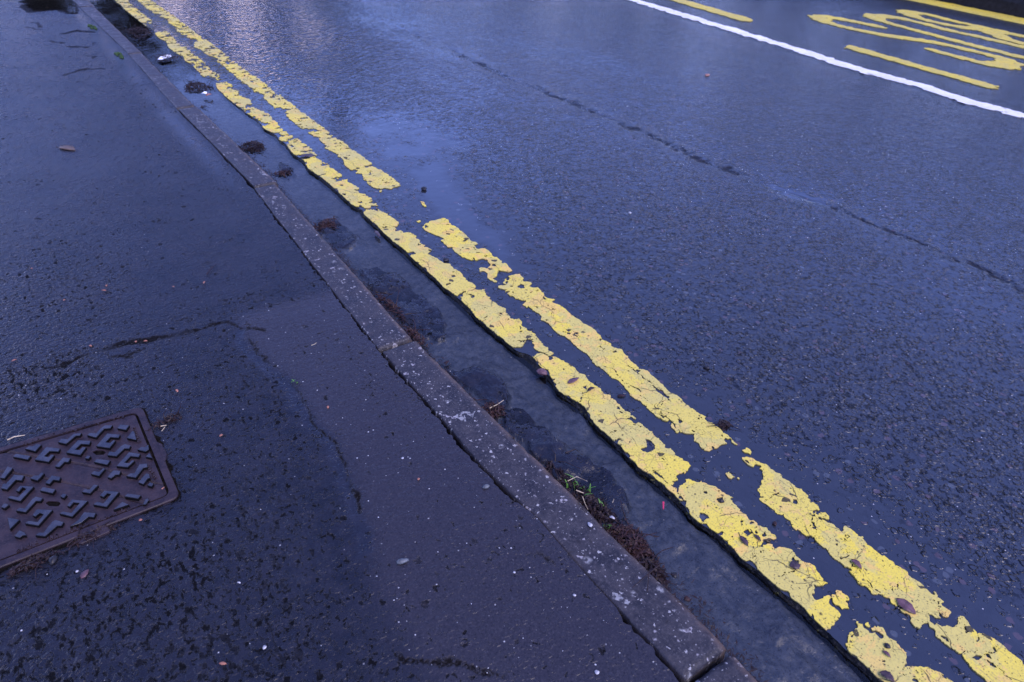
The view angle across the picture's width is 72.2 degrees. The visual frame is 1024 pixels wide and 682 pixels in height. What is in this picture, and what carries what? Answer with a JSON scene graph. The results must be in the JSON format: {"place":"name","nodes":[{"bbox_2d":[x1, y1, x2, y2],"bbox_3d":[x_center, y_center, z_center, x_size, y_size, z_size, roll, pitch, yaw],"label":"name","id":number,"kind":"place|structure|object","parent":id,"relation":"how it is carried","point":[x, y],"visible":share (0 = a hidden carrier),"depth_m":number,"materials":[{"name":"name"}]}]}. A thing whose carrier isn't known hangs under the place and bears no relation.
{"place":"outdoors","nodes":[
{"label":"outdoors","id":0,"kind":"place"},
{"bbox_2d":[0,0,678,681],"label":"pavement","id":1,"kind":"structure","parent":0,"point":[304,514],"depth_m":1.33,"materials":[{"name":"grey asphalt"}]},
{"bbox_2d":[5,549,62,579],"bbox_3d":[-0.746,0.342,1.091,0.056,0.020,0.065,13,37,12],"label":"debris","id":2,"kind":"object","parent":1,"relation":"on","point":[27,564],"visible":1,"depth_m":1.09,"materials":[{"name":"brown plant"}]},
{"bbox_2d":[48,555,57,564],"bbox_3d":[-0.720,0.344,1.102,0.015,0.008,0.018,-20,42,-28],"label":"pebble","id":3,"kind":"object","parent":1,"relation":"on","point":[53,559],"visible":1,"depth_m":1.10,"materials":[{"name":"grey stone"}]},
{"bbox_2d":[59,145,74,149],"bbox_3d":[-1.527,-0.663,2.411,0.075,0.003,0.034,20,40,21],"label":"leaf","id":4,"kind":"object","parent":1,"relation":"on","point":[67,147],"visible":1,"depth_m":2.41,"materials":[{"name":"beige plant"}]},
{"bbox_2d":[80,569,88,578],"bbox_3d":[-0.661,0.360,1.086,0.013,0.003,0.013,-20,42,-28],"label":"leaf","id":5,"kind":"object","parent":1,"relation":"on","point":[84,574],"visible":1,"depth_m":1.08,"materials":[{"name":"pink plant"}]},
{"bbox_2d":[56,519,119,553],"bbox_3d":[-0.687,0.312,1.135,0.079,0.020,0.064,2,36,-2],"label":"debris","id":6,"kind":"object","parent":1,"relation":"on","point":[83,535],"visible":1,"depth_m":1.14,"materials":[{"name":"brown plant"}]},
{"bbox_2d":[0,408,178,568],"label":"inspection cover","id":7,"kind":"object","parent":1,"relation":"in","point":[121,474],"visible":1,"depth_m":1.23,"materials":[{"name":"metal"}]},
{"bbox_2d":[0,408,180,572],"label":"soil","id":8,"kind":"structure","parent":1,"relation":"on","point":[169,466],"depth_m":1.27,"materials":[{"name":"brown soil"}]},
{"bbox_2d":[87,24,97,29],"bbox_3d":[-2.221,-1.661,3.714,0.037,0.012,0.116,-20,42,-28],"label":"moss cushion","id":9,"kind":"object","parent":1,"relation":"on","point":[91,27],"visible":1,"depth_m":3.71,"materials":[{"name":"green plant"}]},
{"bbox_2d":[114,52,123,58],"bbox_3d":[-1.857,-1.351,3.320,0.032,0.012,0.109,-20,42,-28],"label":"moss cushion","id":10,"kind":"object","parent":1,"relation":"on","point":[120,55],"visible":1,"depth_m":3.33,"materials":[{"name":"green plant"}]},
{"bbox_2d":[146,404,181,430],"bbox_3d":[-0.676,0.149,1.364,0.040,0.013,0.090,29,44,31],"label":"debris","id":11,"kind":"object","parent":1,"relation":"on","point":[158,421],"visible":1,"depth_m":1.36,"materials":[{"name":"brown plant"}]},
{"bbox_2d":[396,558,408,563],"bbox_3d":[-0.177,0.354,1.131,0.020,0.007,0.011,-13,39,-20],"label":"pebble","id":12,"kind":"object","parent":1,"relation":"on","point":[401,560],"visible":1,"depth_m":1.13,"materials":[{"name":"white stone"}]},
{"bbox_2d":[536,368,546,375],"bbox_3d":[0.068,0.070,1.568,0.023,0.014,0.026,-20,42,-28],"label":"pebble","id":13,"kind":"object","parent":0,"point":[541,371],"visible":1,"depth_m":1.56,"materials":[{"name":"pink stone"}]},
{"bbox_2d":[113,0,1023,681],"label":"road","id":14,"kind":"structure","parent":0,"point":[814,266],"depth_m":2.28,"materials":[{"name":"grey asphalt"}]},
{"bbox_2d":[300,154,315,156],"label":"leaf","id":15,"kind":"object","parent":14,"relation":"on","point":[304,155],"visible":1,"depth_m":2.50,"materials":[{"name":"plant"}]},
{"bbox_2d":[115,0,952,681],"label":"yellow line","id":16,"kind":"object","parent":14,"relation":"on","point":[727,518],"visible":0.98,"depth_m":1.39,"materials":[{"name":"paint"}]},
{"bbox_2d":[568,377,578,382],"bbox_3d":[0.136,0.087,1.550,0.034,0.003,0.014,-20,42,-28],"label":"leaf","id":17,"kind":"object","parent":16,"relation":"on","point":[571,380],"visible":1,"depth_m":1.55,"materials":[{"name":"plant"}]},
{"bbox_2d":[738,532,747,545],"bbox_3d":[0.401,0.344,1.220,0.013,0.003,0.029,-20,42,-28],"label":"leaf","id":18,"kind":"object","parent":16,"relation":"on","point":[743,539],"visible":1,"depth_m":1.22,"materials":[{"name":"plant"}]},
{"bbox_2d":[789,560,800,568],"bbox_3d":[0.476,0.377,1.181,0.016,0.003,0.016,23,41,25],"label":"leaf","id":19,"kind":"object","parent":16,"relation":"on","point":[794,564],"visible":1,"depth_m":1.18,"materials":[{"name":"plant"}]},
{"bbox_2d":[879,670,894,681],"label":"leaf","id":20,"kind":"object","parent":16,"relation":"on","point":[886,674],"visible":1,"depth_m":1.03,"materials":[{"name":"purple plant"}]},
{"bbox_2d":[138,0,1023,681],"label":"yellow line","id":21,"kind":"object","parent":14,"relation":"on","point":[884,576],"visible":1,"depth_m":1.45,"materials":[{"name":"paint"}]},
{"bbox_2d":[851,559,861,568],"bbox_3d":[0.583,0.377,1.188,0.012,0.006,0.022,-20,42,-28],"label":"leaf","id":22,"kind":"object","parent":21,"relation":"on","point":[856,562],"visible":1,"depth_m":1.19,"materials":[{"name":"purple plant"}]},
{"bbox_2d":[896,598,915,613],"bbox_3d":[0.633,0.425,1.128,0.020,0.003,0.034,-20,42,-28],"label":"leaf","id":23,"kind":"object","parent":21,"relation":"on","point":[905,604],"visible":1,"depth_m":1.13,"materials":[{"name":"purple plant"}]},
{"bbox_2d":[672,0,752,21],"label":"yellow dash","id":24,"kind":"object","parent":14,"relation":"on","point":[716,11],"visible":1,"depth_m":4.90,"materials":[{"name":"paint"}]},
{"bbox_2d":[708,418,739,429],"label":"leaf heap","id":25,"kind":"object","parent":14,"relation":"on","point":[723,424],"visible":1,"depth_m":1.45,"materials":[{"name":"brown plant"}]},
{"bbox_2d":[629,0,1023,117],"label":"white line","id":26,"kind":"object","parent":14,"relation":"on","point":[932,89],"visible":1,"depth_m":3.87,"materials":[{"name":"paint"}]},
{"bbox_2d":[807,10,1023,69],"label":"road lettering","id":27,"kind":"object","parent":14,"relation":"on","point":[1004,63],"visible":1,"depth_m":4.63,"materials":[{"name":"yellow paint"}]},
{"bbox_2d":[844,45,998,88],"bbox_3d":[2.265,-1.541,3.930,0.114,0.005,0.927,-19,42,-28],"label":"yellow dash","id":28,"kind":"object","parent":14,"relation":"on","point":[925,68],"visible":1,"depth_m":3.89,"materials":[{"name":"paint"}]},
{"bbox_2d":[909,0,1023,24],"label":"yellow line","id":29,"kind":"object","parent":14,"relation":"on","point":[995,15],"visible":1,"depth_m":5.33,"materials":[{"name":"paint"}]},
{"label":"subsoil","id":30,"kind":"structure","parent":0,"visible":0},
{"bbox_2d":[73,0,92,7],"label":"kerb","id":31,"kind":"structure","parent":30,"relation":"on","point":[82,3],"depth_m":4.14,"materials":[{"name":"concrete"}]},
{"bbox_2d":[80,6,141,54],"bbox_3d":[-2.145,-1.641,3.749,0.078,0.066,1.126,-22,43,-30],"label":"kerb stone","id":32,"kind":"object","parent":30,"relation":"on","point":[94,14],"visible":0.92,"depth_m":3.69,"materials":[{"name":"concrete"}]},
{"bbox_2d":[129,53,193,109],"bbox_3d":[-1.556,-1.132,3.103,0.072,0.066,0.880,-21,43,-29],"label":"kerb stone","id":33,"kind":"object","parent":30,"relation":"on","point":[176,98],"visible":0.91,"depth_m":3.02,"materials":[{"name":"concrete"}]},
{"bbox_2d":[178,107,277,188],"bbox_3d":[-1.043,-0.693,2.546,0.078,0.066,0.855,-22,43,-30],"label":"kerb stone","id":34,"kind":"object","parent":30,"relation":"on","point":[249,170],"visible":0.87,"depth_m":2.47,"materials":[{"name":"concrete"}]},
{"bbox_2d":[254,184,411,354],"bbox_3d":[-0.532,-0.221,1.943,0.088,0.066,0.972,-19,42,-28],"label":"kerb stone","id":35,"kind":"object","parent":30,"relation":"on","point":[381,329],"visible":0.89,"depth_m":1.82,"materials":[{"name":"concrete"}]},
{"bbox_2d":[88,0,862,681],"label":"gutter","id":36,"kind":"object","parent":30,"relation":"on","point":[538,420],"visible":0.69,"depth_m":1.46,"materials":[{"name":"grey asphalt"}]},
{"bbox_2d":[135,45,768,681],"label":"leaf litter","id":37,"kind":"object","parent":36,"relation":"on","point":[513,437],"visible":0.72,"depth_m":1.28,"materials":[{"name":"brown plant"}]},
{"bbox_2d":[474,399,506,419],"bbox_3d":[-0.051,0.136,1.472,0.088,0.020,0.066,12,37,12],"label":"leaf heap","id":38,"kind":"object","parent":36,"relation":"on","point":[494,408],"visible":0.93,"depth_m":1.47,"materials":[{"name":"brown plant"}]},
{"bbox_2d":[537,449,587,491],"bbox_3d":[0.099,0.245,1.335,0.058,0.022,0.126,-20,42,-28],"label":"leaf heap","id":39,"kind":"object","parent":36,"relation":"on","point":[548,467],"visible":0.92,"depth_m":1.33,"materials":[{"name":"brown plant"}]},
{"bbox_2d":[565,474,595,495],"bbox_3d":[0.125,0.266,1.302,0.067,0.024,0.028,28,43,30],"label":"grass tuft","id":40,"kind":"object","parent":36,"relation":"on","point":[590,487],"visible":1,"depth_m":1.30,"materials":[{"name":"green plant"}]},
{"bbox_2d":[382,341,725,681],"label":"kerb stone","id":41,"kind":"object","parent":30,"relation":"on","point":[681,639],"visible":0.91,"depth_m":1.22,"materials":[{"name":"concrete"}]},
{"bbox_2d":[696,655,756,681],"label":"kerb stone","id":42,"kind":"object","parent":30,"relation":"on","point":[730,668],"visible":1,"depth_m":1.01,"materials":[{"name":"concrete"}]},
{"bbox_2d":[937,0,1023,17],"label":"kerb","id":43,"kind":"structure","parent":30,"relation":"on","point":[1015,8],"depth_m":5.31,"materials":[{"name":"grey concrete"}]},
{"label":"water","id":44,"kind":"structure","parent":0,"visible":0},
{"bbox_2d":[120,25,150,39],"bbox_3d":[-1.964,-1.641,3.712,0.171,0.031,0.265,-20,42,-28],"label":"leaf heap","id":45,"kind":"object","parent":44,"relation":"on","point":[138,28],"visible":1,"depth_m":3.71,"materials":[{"name":"brown plant"}]},
{"bbox_2d":[154,50,182,61],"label":"leaf heap","id":46,"kind":"object","parent":44,"relation":"on","point":[168,56],"visible":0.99,"depth_m":3.37,"materials":[{"name":"plant"}]},
{"bbox_2d":[158,55,170,59],"bbox_3d":[-1.663,-1.361,3.362,0.046,0.006,0.087,18,39,19],"label":"paper scrap","id":47,"kind":"object","parent":46,"relation":"on","point":[161,57],"visible":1,"depth_m":3.36,"materials":[{"name":"white paper"}]},
{"bbox_2d":[183,79,213,92],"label":"leaf heap","id":48,"kind":"object","parent":44,"relation":"on","point":[197,85],"visible":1,"depth_m":3.06,"materials":[{"name":"brown plant"}]},
{"bbox_2d":[239,139,268,153],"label":"leaf heap","id":49,"kind":"object","parent":44,"relation":"on","point":[251,147],"visible":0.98,"depth_m":2.55,"materials":[{"name":"brown plant"}]},
{"bbox_2d":[271,168,290,176],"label":"leaf heap","id":50,"kind":"object","parent":44,"relation":"on","point":[282,172],"visible":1,"depth_m":2.39,"materials":[{"name":"brown plant"}]},
{"bbox_2d":[313,215,339,229],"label":"leaf heap","id":51,"kind":"object","parent":44,"relation":"on","point":[321,224],"visible":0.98,"depth_m":2.10,"materials":[{"name":"brown plant"}]},
{"bbox_2d":[373,289,405,319],"bbox_3d":[-0.302,-0.096,1.759,0.064,0.022,0.136,-12,39,-19],"label":"leaf heap","id":52,"kind":"object","parent":44,"relation":"on","point":[389,301],"visible":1,"depth_m":1.76,"materials":[{"name":"brown plant"}]},
{"bbox_2d":[403,319,432,346],"bbox_3d":[-0.220,-0.022,1.667,0.059,0.022,0.110,-20,42,-28],"label":"leaf heap","id":53,"kind":"object","parent":44,"relation":"on","point":[412,332],"visible":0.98,"depth_m":1.67,"materials":[{"name":"brown plant"}]},
{"bbox_2d":[558,481,635,536],"bbox_3d":[0.158,0.297,1.270,0.189,0.020,0.077,22,40,24],"label":"leaf heap","id":54,"kind":"object","parent":44,"relation":"on","point":[592,499],"visible":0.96,"depth_m":1.27,"materials":[{"name":"brown plant"}]},
{"bbox_2d":[603,518,664,569],"bbox_3d":[0.202,0.341,1.212,0.142,0.021,0.089,17,39,19],"label":"leaf heap","id":55,"kind":"object","parent":44,"relation":"on","point":[632,544],"visible":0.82,"depth_m":1.21,"materials":[{"name":"brown plant"}]},
{"bbox_2d":[636,547,674,590],"bbox_3d":[0.235,0.370,1.178,0.090,0.018,0.091,18,39,19],"label":"leaf heap","id":56,"kind":"object","parent":44,"relation":"on","point":[657,572],"visible":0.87,"depth_m":1.17,"materials":[{"name":"brown plant"}]}
]}

